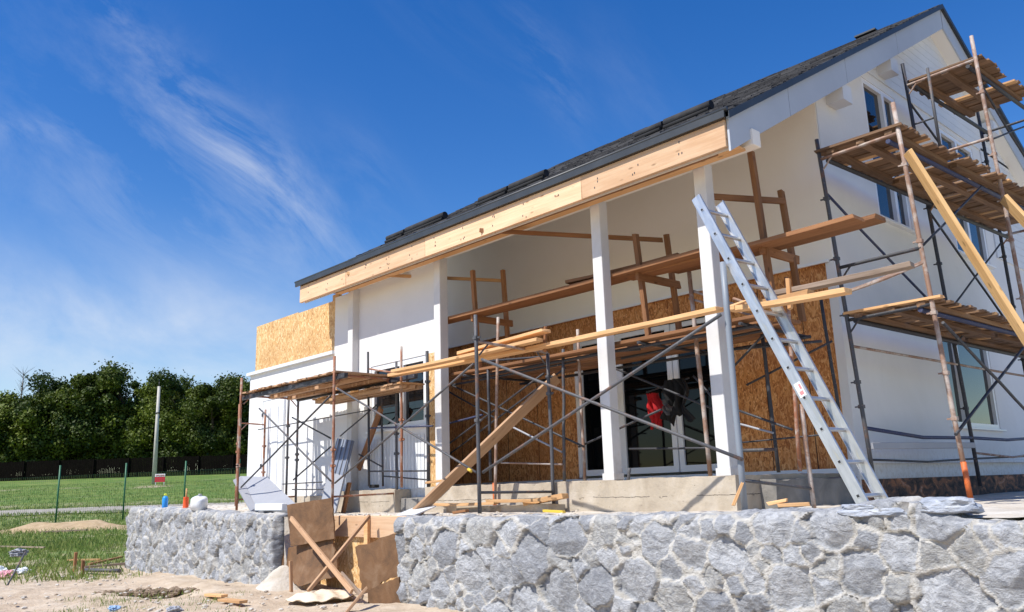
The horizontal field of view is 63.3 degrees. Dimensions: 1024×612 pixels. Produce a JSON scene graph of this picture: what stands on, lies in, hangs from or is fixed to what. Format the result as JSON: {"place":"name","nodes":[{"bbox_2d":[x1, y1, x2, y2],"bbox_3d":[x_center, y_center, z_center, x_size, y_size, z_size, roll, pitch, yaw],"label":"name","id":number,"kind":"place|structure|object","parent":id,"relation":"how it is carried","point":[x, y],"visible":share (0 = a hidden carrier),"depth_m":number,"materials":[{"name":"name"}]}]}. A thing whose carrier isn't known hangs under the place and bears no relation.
{"place":"outdoors","nodes":[
{"label":"outdoors","id":0,"kind":"place"},
{"bbox_2d":[0,501,244,515],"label":"gravel track","id":1,"kind":"structure","parent":0,"point":[94,509],"depth_m":38.25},
{"bbox_2d":[0,469,1023,611],"bbox_3d":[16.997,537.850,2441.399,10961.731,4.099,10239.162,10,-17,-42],"label":"ground","id":2,"kind":"structure","parent":0,"point":[35,599],"depth_m":12.54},
{"bbox_2d":[6,551,25,585],"bbox_3d":[-8.056,4.290,13.475,0.028,0.028,0.791,0,30,-6],"label":"steel rod","id":3,"kind":"object","parent":2,"relation":"on","point":[9,581],"visible":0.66,"depth_m":13.48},
{"bbox_2d":[8,548,28,556],"bbox_3d":[-10.093,5.039,16.982,0.348,0.200,0.343,-2,-12,1],"label":"plastic rubbish","id":4,"kind":"object","parent":2,"relation":"on","point":[18,552],"visible":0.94,"depth_m":16.88,"materials":[{"name":"white plastic"}]},
{"bbox_2d":[12,364,32,476],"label":"bare tree","id":5,"kind":"object","parent":2,"relation":"on","point":[22,382],"visible":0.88,"depth_m":78.39,"materials":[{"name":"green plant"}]},
{"bbox_2d":[0,389,49,473],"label":"leafy tree","id":6,"kind":"object","parent":2,"relation":"on","point":[7,422],"visible":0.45,"depth_m":76.51,"materials":[{"name":"green plant"}]},
{"bbox_2d":[0,387,82,473],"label":"leafy tree","id":7,"kind":"object","parent":2,"relation":"on","point":[40,447],"visible":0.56,"depth_m":76.46,"materials":[{"name":"green plant"}]},
{"bbox_2d":[20,369,101,473],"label":"leafy tree","id":8,"kind":"object","parent":2,"relation":"on","point":[63,422],"visible":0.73,"depth_m":77.97,"materials":[{"name":"green plant"}]},
{"bbox_2d":[0,520,126,533],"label":"sand heap","id":9,"kind":"object","parent":2,"relation":"on","point":[39,526],"visible":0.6,"depth_m":27.30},
{"bbox_2d":[45,356,136,472],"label":"leafy tree","id":10,"kind":"object","parent":2,"relation":"on","point":[116,379],"visible":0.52,"depth_m":78.99,"materials":[{"name":"green plant"}]},
{"bbox_2d":[84,568,120,572],"bbox_3d":[-7.498,4.830,15.167,0.942,0.067,0.070,-8,-14,24],"label":"metal pipe","id":11,"kind":"object","parent":2,"relation":"on","point":[100,569],"visible":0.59,"depth_m":15.12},
{"bbox_2d":[85,562,124,567],"bbox_3d":[-7.886,5.027,16.099,0.709,0.044,0.073,2,-13,-25],"label":"lying board","id":12,"kind":"object","parent":2,"relation":"on","point":[113,564],"visible":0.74,"depth_m":16.09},
{"bbox_2d":[76,371,157,470],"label":"leafy tree","id":13,"kind":"object","parent":2,"relation":"on","point":[105,414],"visible":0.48,"depth_m":79.43,"materials":[{"name":"green plant"}]},
{"bbox_2d":[0,479,243,549],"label":"meadow grass","id":14,"kind":"structure","parent":2,"relation":"on","point":[90,513],"depth_m":35.91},
{"bbox_2d":[0,461,245,528],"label":"wire fence","id":15,"kind":"object","parent":2,"relation":"on","point":[125,485],"visible":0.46,"depth_m":30.82,"materials":[{"name":"green metal"}]},
{"bbox_2d":[0,454,247,480],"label":"board fence","id":16,"kind":"object","parent":2,"relation":"on","point":[93,464],"visible":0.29,"depth_m":71.31,"materials":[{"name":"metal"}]},
{"bbox_2d":[0,524,249,611],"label":"grass tufts","id":17,"kind":"object","parent":2,"relation":"on","point":[38,568],"visible":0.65,"depth_m":17.71,"materials":[{"name":"plant"}]},
{"bbox_2d":[55,585,244,597],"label":"soil clods","id":18,"kind":"object","parent":2,"relation":"on","point":[160,590],"visible":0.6,"depth_m":11.86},
{"bbox_2d":[118,382,189,471],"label":"leafy tree","id":19,"kind":"object","parent":2,"relation":"on","point":[140,441],"visible":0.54,"depth_m":78.52,"materials":[{"name":"green plant"}]},
{"bbox_2d":[151,382,159,483],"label":"utility pole","id":20,"kind":"object","parent":2,"relation":"on","point":[155,453],"visible":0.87,"depth_m":61.47,"materials":[{"name":"concrete"}]},
{"bbox_2d":[155,474,164,485],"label":"sign","id":21,"kind":"object","parent":2,"relation":"on","point":[157,477],"visible":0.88,"depth_m":58.89,"materials":[{"name":"red"}]},
{"bbox_2d":[166,606,183,611],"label":"plastic rubbish","id":22,"kind":"object","parent":2,"relation":"on","point":[174,609],"visible":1,"depth_m":9.47,"materials":[{"name":"white plastic"}]},
{"bbox_2d":[140,367,222,470],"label":"leafy tree","id":23,"kind":"object","parent":2,"relation":"on","point":[171,427],"visible":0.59,"depth_m":77.92,"materials":[{"name":"green plant"}]},
{"bbox_2d":[172,371,239,465],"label":"leafy tree","id":24,"kind":"object","parent":2,"relation":"on","point":[206,440],"visible":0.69,"depth_m":76.93,"materials":[{"name":"green plant"}]},
{"bbox_2d":[124,506,287,583],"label":"stone wall","id":25,"kind":"structure","parent":2,"relation":"on","point":[233,546],"depth_m":13.62,"materials":[{"name":"stone"}]},
{"bbox_2d":[162,494,167,507],"bbox_3d":[-6.463,3.632,15.472,0.104,0.266,0.104,10,-17,-42],"label":"bottle","id":26,"kind":"object","parent":25,"relation":"on","point":[164,501],"visible":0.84,"depth_m":15.43,"materials":[{"name":"blue plastic"}]},
{"bbox_2d":[183,488,188,507],"bbox_3d":[-5.801,3.430,14.779,0.110,0.360,0.110,10,-17,-42],"label":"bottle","id":27,"kind":"object","parent":25,"relation":"on","point":[185,501],"visible":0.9,"depth_m":14.74,"materials":[{"name":"orange plastic"}]},
{"bbox_2d":[190,494,207,510],"bbox_3d":[-5.376,3.377,14.273,0.262,0.290,0.276,-4,-13,11],"label":"plastic can","id":28,"kind":"object","parent":25,"relation":"on","point":[199,502],"visible":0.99,"depth_m":14.17,"materials":[{"name":"white plastic"}]},
{"bbox_2d":[255,503,286,510],"bbox_3d":[-3.739,3.114,12.864,0.100,0.107,0.891,10,-17,-42],"label":"foam block","id":29,"kind":"object","parent":25,"relation":"on","point":[272,507],"depth_m":12.74,"materials":[{"name":"plastic"}]},
{"bbox_2d":[281,539,338,585],"bbox_3d":[-2.910,3.578,11.684,1.208,0.684,0.201,-9,-15,31],"label":"brown plywood","id":30,"kind":"object","parent":25,"relation":"attached to","point":[309,564],"visible":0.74,"depth_m":11.62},
{"bbox_2d":[287,497,335,545],"bbox_3d":[-2.861,3.066,11.781,0.922,0.665,0.065,-8,-14,27],"label":"brown plywood","id":31,"kind":"object","parent":30,"relation":"on","point":[315,519],"visible":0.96,"depth_m":11.76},
{"bbox_2d":[204,593,227,597],"bbox_3d":[-3.896,3.801,10.914,0.461,0.036,0.100,-14,-17,40],"label":"lying board","id":32,"kind":"object","parent":2,"relation":"on","point":[215,594],"visible":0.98,"depth_m":10.85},
{"bbox_2d":[196,373,249,468],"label":"leafy tree","id":33,"kind":"object","parent":2,"relation":"on","point":[227,404],"visible":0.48,"depth_m":77.52,"materials":[{"name":"green plant"}]},
{"bbox_2d":[217,598,247,603],"bbox_3d":[-3.463,3.648,10.280,0.115,0.038,0.587,11,-18,-44],"label":"lying board","id":34,"kind":"object","parent":2,"relation":"on","point":[233,600],"visible":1,"depth_m":10.21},
{"bbox_2d":[220,372,249,468],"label":"leafy tree","id":35,"kind":"object","parent":2,"relation":"on","point":[235,433],"visible":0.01,"depth_m":79.82,"materials":[{"name":"green plant"}]},
{"bbox_2d":[256,565,310,591],"bbox_3d":[-3.263,3.932,11.904,1.100,0.418,1.100,-2,-12,0],"label":"soil heap","id":36,"kind":"object","parent":2,"relation":"on","point":[277,579],"visible":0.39,"depth_m":11.66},
{"bbox_2d":[289,560,292,591],"bbox_3d":[-2.922,3.574,10.979,0.046,0.405,0.035,10,-22,-42],"label":"brace timber","id":37,"kind":"object","parent":2,"relation":"on","point":[291,576],"visible":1,"depth_m":10.97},
{"bbox_2d":[285,589,353,602],"bbox_3d":[-2.364,3.561,10.229,0.840,0.133,0.560,-2,-12,0],"label":"paper sheet","id":38,"kind":"object","parent":2,"relation":"on","point":[322,595],"visible":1,"depth_m":10.09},
{"bbox_2d":[307,515,370,591],"bbox_3d":[-2.215,3.164,10.688,0.062,0.042,1.298,-22,19,42],"label":"brace timber","id":39,"kind":"object","parent":38,"relation":"on","point":[337,554],"visible":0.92,"depth_m":10.67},
{"bbox_2d":[290,516,353,593],"bbox_3d":[-2.488,3.168,10.705,0.042,0.062,2.212,23,-2,-35],"label":"brace timber","id":40,"kind":"object","parent":2,"relation":"on","point":[327,561],"visible":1,"depth_m":10.55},
{"bbox_2d":[332,594,367,601],"bbox_3d":[-2.126,3.771,10.589,1.000,0.207,2.000,10,-17,-42],"label":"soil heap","id":41,"kind":"object","parent":2,"relation":"on","point":[350,599],"visible":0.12,"depth_m":10.35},
{"bbox_2d":[341,571,363,598],"bbox_3d":[-1.931,3.358,10.001,0.030,0.056,0.698,23,-4,-33],"label":"brace timber","id":42,"kind":"object","parent":2,"relation":"on","point":[354,587],"visible":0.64,"depth_m":9.96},
{"bbox_2d":[345,586,367,611],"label":"brace timber","id":43,"kind":"object","parent":2,"relation":"on","point":[350,607],"visible":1,"depth_m":9.20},
{"bbox_2d":[319,537,395,588],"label":"plywood wall","id":44,"kind":"structure","parent":2,"relation":"on","point":[348,563],"depth_m":11.71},
{"bbox_2d":[367,577,400,603],"bbox_3d":[-1.486,3.456,9.694,0.500,0.569,0.033,-8,-14,27],"label":"brown plywood","id":45,"kind":"object","parent":2,"relation":"on","point":[384,593],"visible":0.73,"depth_m":9.70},
{"bbox_2d":[0,505,1019,611],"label":"pebbles","id":46,"kind":"object","parent":2,"relation":"on","point":[199,603],"visible":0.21,"depth_m":10.63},
{"bbox_2d":[0,0,1023,472],"label":"sky","id":47,"kind":"structure","parent":0,"point":[171,171],"materials":[{"name":"blue"}]},
{"bbox_2d":[168,491,1023,583],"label":"terrace ground","id":48,"kind":"structure","parent":0,"point":[1011,504],"depth_m":9.61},
{"bbox_2d":[233,476,254,510],"bbox_3d":[-4.508,3.151,13.967,0.161,0.612,1.788,4,-14,-26],"label":"foam board","id":49,"kind":"object","parent":48,"relation":"on","point":[246,496],"visible":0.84,"depth_m":13.85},
{"bbox_2d":[234,404,266,505],"bbox_3d":[-5.042,2.872,16.072,0.598,1.920,0.104,10,-17,-42],"label":"scaffold","id":50,"kind":"object","parent":48,"relation":"on","point":[264,445],"visible":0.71,"depth_m":16.20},
{"bbox_2d":[241,476,293,512],"bbox_3d":[-4.096,3.099,13.745,0.426,0.636,2.677,5,-14,-29],"label":"foam board","id":51,"kind":"object","parent":48,"relation":"on","point":[264,490],"visible":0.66,"depth_m":13.75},
{"bbox_2d":[235,356,399,509],"bbox_3d":[-3.790,2.320,14.120,1.222,2.300,4.806,10,-17,-42],"label":"scaffold","id":52,"kind":"object","parent":48,"relation":"on","point":[332,449],"visible":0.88,"depth_m":13.38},
{"bbox_2d":[239,373,417,401],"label":"deck beams","id":53,"kind":"structure","parent":52,"relation":"on","point":[318,381],"depth_m":13.24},
{"bbox_2d":[242,370,393,399],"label":"plank deck","id":54,"kind":"structure","parent":53,"relation":"on","point":[326,387],"depth_m":13.49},
{"bbox_2d":[356,406,382,470],"bbox_3d":[-2.309,2.159,13.477,0.044,1.237,0.103,3,28,-43],"label":"leaning board","id":55,"kind":"object","parent":52,"relation":"on","point":[359,466],"visible":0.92,"depth_m":13.43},
{"bbox_2d":[322,438,353,512],"bbox_3d":[-2.828,2.722,13.402,0.398,1.205,0.587,10,-17,-42],"label":"white sheet","id":56,"kind":"object","parent":48,"relation":"on","point":[344,448],"visible":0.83,"depth_m":13.39,"materials":[{"name":"plastic"}]},
{"bbox_2d":[341,482,351,512],"bbox_3d":[-2.645,3.064,13.242,0.061,0.512,0.063,24,-24,-38],"label":"timber post","id":57,"kind":"object","parent":48,"relation":"on","point":[345,499],"visible":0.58,"depth_m":13.22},
{"bbox_2d":[334,261,815,513],"bbox_3d":[-0.434,1.378,10.765,1.625,2.559,8.210,10,-17,-42],"label":"scaffold","id":58,"kind":"object","parent":48,"relation":"on","point":[739,457],"visible":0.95,"depth_m":9.40,"materials":[{"name":"grey"}]},
{"bbox_2d":[312,381,424,404],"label":"plank deck","id":59,"kind":"structure","parent":58,"relation":"on","point":[379,391],"depth_m":13.01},
{"bbox_2d":[391,337,542,372],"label":"plank","id":60,"kind":"object","parent":58,"relation":"on","point":[470,355],"visible":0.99,"depth_m":10.93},
{"bbox_2d":[457,329,550,354],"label":"plank","id":61,"kind":"object","parent":60,"relation":"on","point":[525,336],"visible":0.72,"depth_m":10.37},
{"bbox_2d":[387,306,723,376],"bbox_3d":[0.139,0.548,10.415,0.135,0.070,5.789,10,-17,-42],"label":"plank","id":62,"kind":"object","parent":58,"relation":"on","point":[633,327],"visible":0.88,"depth_m":9.66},
{"bbox_2d":[730,289,814,311],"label":"plank","id":63,"kind":"object","parent":58,"relation":"on","point":[803,292],"visible":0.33,"depth_m":8.03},
{"bbox_2d":[785,278,792,309],"bbox_3d":[2.701,-0.116,8.089,0.043,0.317,0.042,10,-15,-42],"label":"wood stake","id":64,"kind":"object","parent":63,"relation":"on","point":[788,288],"visible":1,"depth_m":8.08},
{"bbox_2d":[774,261,914,295],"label":"plank","id":65,"kind":"object","parent":63,"relation":"on","point":[886,270],"visible":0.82,"depth_m":7.88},
{"bbox_2d":[851,261,923,291],"bbox_3d":[3.587,-0.276,7.968,0.704,0.045,0.044,-25,-21,24],"label":"metal bar","id":66,"kind":"object","parent":65,"relation":"on","point":[883,278],"visible":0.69,"depth_m":7.97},
{"bbox_2d":[730,287,851,312],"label":"plank","id":67,"kind":"object","parent":58,"relation":"on","point":[831,293],"visible":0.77,"depth_m":7.76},
{"bbox_2d":[245,4,1023,512],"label":"house","id":68,"kind":"structure","parent":48,"relation":"on","point":[653,180],"depth_m":12.22,"materials":[{"name":"white paint"}]},
{"bbox_2d":[260,399,280,487],"bbox_3d":[-4.728,2.757,16.291,0.066,1.820,0.780,10,-17,-42],"label":"annex door","id":69,"kind":"structure","parent":68,"relation":"in","point":[273,407],"depth_m":16.24,"materials":[{"name":"white plastic"}]},
{"bbox_2d":[366,355,425,433],"bbox_3d":[-1.840,1.442,13.392,0.160,1.120,1.640,10,-17,-42],"label":"window","id":70,"kind":"structure","parent":68,"relation":"in","point":[414,400],"depth_m":13.26,"materials":[{"name":"white plastic"}]},
{"bbox_2d":[434,502,497,505],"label":"plank","id":71,"kind":"object","parent":68,"relation":"on","point":[462,504],"visible":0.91,"depth_m":10.81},
{"bbox_2d":[485,497,556,502],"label":"plank","id":72,"kind":"object","parent":68,"relation":"on","point":[519,500],"visible":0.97,"depth_m":10.09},
{"bbox_2d":[523,493,568,504],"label":"plank","id":73,"kind":"object","parent":68,"relation":"on","point":[561,496],"visible":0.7,"depth_m":9.93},
{"bbox_2d":[576,335,625,475],"bbox_3d":[1.390,1.572,13.031,0.070,2.130,0.835,10,-17,-42],"label":"porch door","id":74,"kind":"structure","parent":68,"relation":"in","point":[590,382],"depth_m":13.09,"materials":[{"name":"glass"}]},
{"bbox_2d":[615,324,680,473],"bbox_3d":[2.010,1.402,12.348,0.070,2.130,1.020,10,-17,-42],"label":"porch door","id":75,"kind":"structure","parent":68,"relation":"in","point":[633,400],"depth_m":12.34,"materials":[{"name":"white plastic"}]},
{"bbox_2d":[646,377,689,392],"bbox_3d":[2.054,1.050,10.986,0.024,0.023,0.715,10,-26,-42],"label":"hanging rod","id":76,"kind":"object","parent":68,"relation":"attached to","point":[661,386],"visible":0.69,"depth_m":11.11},
{"bbox_2d":[646,393,663,429],"bbox_3d":[1.914,1.397,11.045,0.236,0.481,0.213,-5,-13,13],"label":"red jacket","id":77,"kind":"object","parent":76,"relation":"hanging from","point":[654,402],"visible":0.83,"depth_m":11.02,"materials":[{"name":"fabric"}]},
{"bbox_2d":[660,378,695,425],"bbox_3d":[2.131,1.245,10.746,0.188,0.602,0.511,10,-17,-42],"label":"black jacket","id":78,"kind":"object","parent":76,"relation":"hanging from","point":[681,387],"visible":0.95,"depth_m":10.72,"materials":[{"name":"fabric"}]},
{"bbox_2d":[661,399,672,415],"bbox_3d":[2.008,1.316,10.762,0.204,0.217,0.113,10,-17,-42],"label":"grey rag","id":79,"kind":"object","parent":78,"relation":"attached to","point":[666,408],"visible":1,"depth_m":10.73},
{"bbox_2d":[670,317,716,471],"bbox_3d":[2.669,1.235,11.684,0.070,2.130,0.860,10,-17,-42],"label":"porch door","id":80,"kind":"structure","parent":68,"relation":"in","point":[691,460],"depth_m":11.72,"materials":[{"name":"white plastic"}]},
{"bbox_2d":[861,77,915,234],"bbox_3d":[5.505,-2.195,12.195,1.240,2.190,0.160,10,-17,-42],"label":"window","id":81,"kind":"structure","parent":68,"relation":"in","point":[892,205],"depth_m":12.25,"materials":[{"name":"white plastic"}]},
{"bbox_2d":[939,128,995,268],"bbox_3d":[7.779,-1.831,14.262,1.630,2.230,0.160,10,-17,-42],"label":"window","id":82,"kind":"structure","parent":68,"relation":"in","point":[976,234],"depth_m":14.43,"materials":[{"name":"white plastic"}]},
{"bbox_2d":[942,342,1006,431],"bbox_3d":[7.092,0.941,12.914,2.150,1.960,0.160,10,-17,-42],"label":"window","id":83,"kind":"structure","parent":68,"relation":"in","point":[977,382],"depth_m":13.04,"materials":[{"name":"white plastic"}]},
{"bbox_2d":[449,271,840,504],"bbox_3d":[1.047,1.274,11.158,1.894,2.756,6.424,10,-17,-42],"label":"scaffold","id":84,"kind":"object","parent":48,"relation":"on","point":[763,345],"visible":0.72,"depth_m":10.28,"materials":[{"name":"grey metal"}]},
{"bbox_2d":[449,315,774,376],"bbox_3d":[0.923,0.583,10.774,0.194,0.060,5.469,10,-17,-42],"label":"deck plank","id":85,"kind":"object","parent":84,"relation":"on","point":[663,335],"visible":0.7,"depth_m":10.36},
{"bbox_2d":[347,269,512,367],"bbox_3d":[-1.449,0.158,12.975,2.846,1.884,0.732,-5,-13,15],"label":"trestle","id":86,"kind":"object","parent":85,"relation":"on","point":[506,323],"visible":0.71,"depth_m":12.79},
{"bbox_2d":[472,321,772,374],"bbox_3d":[1.122,0.625,10.971,0.195,0.058,5.056,10,-17,-42],"label":"deck plank","id":87,"kind":"object","parent":84,"relation":"on","point":[755,322],"visible":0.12,"depth_m":10.40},
{"bbox_2d":[502,328,781,377],"bbox_3d":[1.488,0.701,11.401,0.195,0.059,4.831,10,-17,-42],"label":"deck plank","id":88,"kind":"object","parent":84,"relation":"on","point":[582,365],"visible":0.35,"depth_m":11.75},
{"bbox_2d":[490,319,800,376],"bbox_3d":[1.369,0.649,11.118,0.195,0.062,5.297,10,-17,-42],"label":"deck plank","id":89,"kind":"object","parent":84,"relation":"on","point":[776,325],"visible":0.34,"depth_m":10.63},
{"bbox_2d":[479,228,681,335],"bbox_3d":[0.823,-0.365,10.668,2.651,1.762,0.714,-4,-13,9],"label":"trestle","id":90,"kind":"object","parent":89,"relation":"on","point":[673,283],"visible":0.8,"depth_m":10.60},
{"bbox_2d":[485,279,629,315],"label":"plank","id":91,"kind":"object","parent":90,"relation":"on","point":[580,292],"visible":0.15,"depth_m":11.67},
{"bbox_2d":[565,253,678,284],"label":"plank","id":92,"kind":"object","parent":91,"relation":"on","point":[576,280],"visible":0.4,"depth_m":10.57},
{"bbox_2d":[448,248,699,323],"bbox_3d":[0.473,-0.154,11.347,0.246,0.072,5.265,10,-17,-42],"label":"plank","id":93,"kind":"object","parent":90,"relation":"on","point":[624,274],"visible":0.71,"depth_m":10.99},
{"bbox_2d":[714,151,806,321],"bbox_3d":[2.858,-0.803,9.410,1.153,1.950,0.397,3,-13,-20],"label":"trestle","id":94,"kind":"object","parent":89,"relation":"on","point":[768,254],"visible":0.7,"depth_m":9.45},
{"bbox_2d":[626,214,864,280],"bbox_3d":[2.480,-0.613,9.461,0.244,0.070,3.040,10,-17,-42],"label":"plank","id":95,"kind":"object","parent":94,"relation":"on","point":[846,221],"visible":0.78,"depth_m":8.92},
{"bbox_2d":[671,213,885,273],"bbox_3d":[2.886,-0.662,9.440,0.244,0.073,2.636,10,-17,-42],"label":"plank","id":96,"kind":"object","parent":94,"relation":"on","point":[873,219],"visible":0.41,"depth_m":8.93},
{"bbox_2d":[513,332,784,378],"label":"deck plank","id":97,"kind":"object","parent":84,"relation":"on","point":[736,341],"visible":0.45,"depth_m":11.41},
{"bbox_2d":[393,496,1023,611],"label":"stone wall","id":98,"kind":"structure","parent":48,"relation":"on","point":[810,559],"depth_m":6.63,"materials":[{"name":"stone"}]},
{"bbox_2d":[334,515,401,537],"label":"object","id":99,"kind":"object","parent":98,"relation":"on","point":[380,526],"depth_m":11.44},
{"bbox_2d":[364,516,369,543],"bbox_3d":[-1.973,3.156,11.288,0.045,0.575,0.090,10,-17,-42],"label":"timber post","id":100,"kind":"object","parent":99,"relation":"attached to","point":[367,533],"visible":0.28,"depth_m":11.28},
{"bbox_2d":[413,373,559,514],"bbox_3d":[-0.320,1.784,10.672,0.155,2.521,0.048,50,-6,-32],"label":"leaning board","id":101,"kind":"object","parent":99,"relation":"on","point":[487,444],"visible":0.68,"depth_m":10.65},
{"bbox_2d":[397,506,435,515],"bbox_3d":[-1.201,2.580,10.466,0.301,0.026,0.443,-9,-2,30],"label":"plastic sheet","id":102,"kind":"object","parent":101,"relation":"attached to","point":[411,511],"visible":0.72,"depth_m":10.38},
{"bbox_2d":[355,533,398,592],"bbox_3d":[-1.620,3.111,10.036,0.807,0.706,0.055,-11,-15,35],"label":"brown plywood","id":103,"kind":"object","parent":98,"relation":"attached to","point":[378,562],"visible":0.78,"depth_m":10.03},
{"bbox_2d":[837,504,906,516],"bbox_3d":[2.589,1.452,5.898,0.340,0.100,0.547,10,-17,-42],"label":"stone slab","id":104,"kind":"object","parent":98,"relation":"on","point":[857,510],"depth_m":5.81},
{"bbox_2d":[732,482,743,505],"bbox_3d":[2.051,1.708,7.536,0.033,0.235,0.072,22,-6,16],"label":"wood offcut","id":105,"kind":"object","parent":48,"relation":"on","point":[737,495],"visible":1,"depth_m":7.50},
{"bbox_2d":[766,498,787,505],"bbox_3d":[2.313,1.709,7.239,0.183,0.033,0.073,-20,-19,26],"label":"wood offcut","id":106,"kind":"object","parent":48,"relation":"on","point":[777,502],"visible":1,"depth_m":7.21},
{"bbox_2d":[692,194,887,503],"bbox_3d":[2.549,0.314,7.800,0.410,3.201,1.504,10,-17,-42],"label":"ladder","id":107,"kind":"object","parent":48,"relation":"on","point":[830,443],"visible":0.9,"depth_m":7.69,"materials":[{"name":"metal"}]},
{"bbox_2d":[777,502,809,506],"bbox_3d":[2.425,1.708,7.137,0.278,0.034,0.072,-10,-15,29],"label":"wood offcut","id":108,"kind":"object","parent":48,"relation":"on","point":[798,504],"visible":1,"depth_m":7.11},
{"bbox_2d":[815,35,1023,498],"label":"scaffold","id":109,"kind":"object","parent":48,"relation":"on","point":[959,444],"visible":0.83,"depth_m":10.34,"materials":[{"name":"brown metal"}]},
{"bbox_2d":[814,122,962,181],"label":"plank deck","id":110,"kind":"structure","parent":109,"relation":"on","point":[885,168],"depth_m":10.06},
{"bbox_2d":[843,294,1023,340],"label":"plank deck","id":111,"kind":"structure","parent":109,"relation":"on","point":[914,320],"depth_m":9.78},
{"bbox_2d":[883,156,1023,231],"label":"plank deck","id":112,"kind":"structure","parent":109,"relation":"on","point":[982,207],"depth_m":11.36,"materials":[{"name":"wood"}]},
{"bbox_2d":[907,54,1023,117],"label":"plank deck","id":113,"kind":"structure","parent":109,"relation":"on","point":[946,85],"depth_m":12.37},
{"bbox_2d":[963,332,1023,354],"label":"plank deck","id":114,"kind":"structure","parent":109,"relation":"on","point":[1006,342],"depth_m":11.69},
{"bbox_2d":[1000,194,1023,227],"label":"brace timber","id":115,"kind":"object","parent":109,"relation":"attached to","point":[1011,206],"visible":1,"depth_m":10.63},
{"bbox_2d":[919,496,984,513],"bbox_3d":[2.928,1.330,5.537,0.386,0.121,0.281,-9,-14,29],"label":"stone slab","id":116,"kind":"object","parent":48,"relation":"on","point":[948,505],"depth_m":5.45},
{"bbox_2d":[904,148,1023,345],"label":"brace timber","id":117,"kind":"object","parent":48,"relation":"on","point":[970,251],"visible":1,"depth_m":8.73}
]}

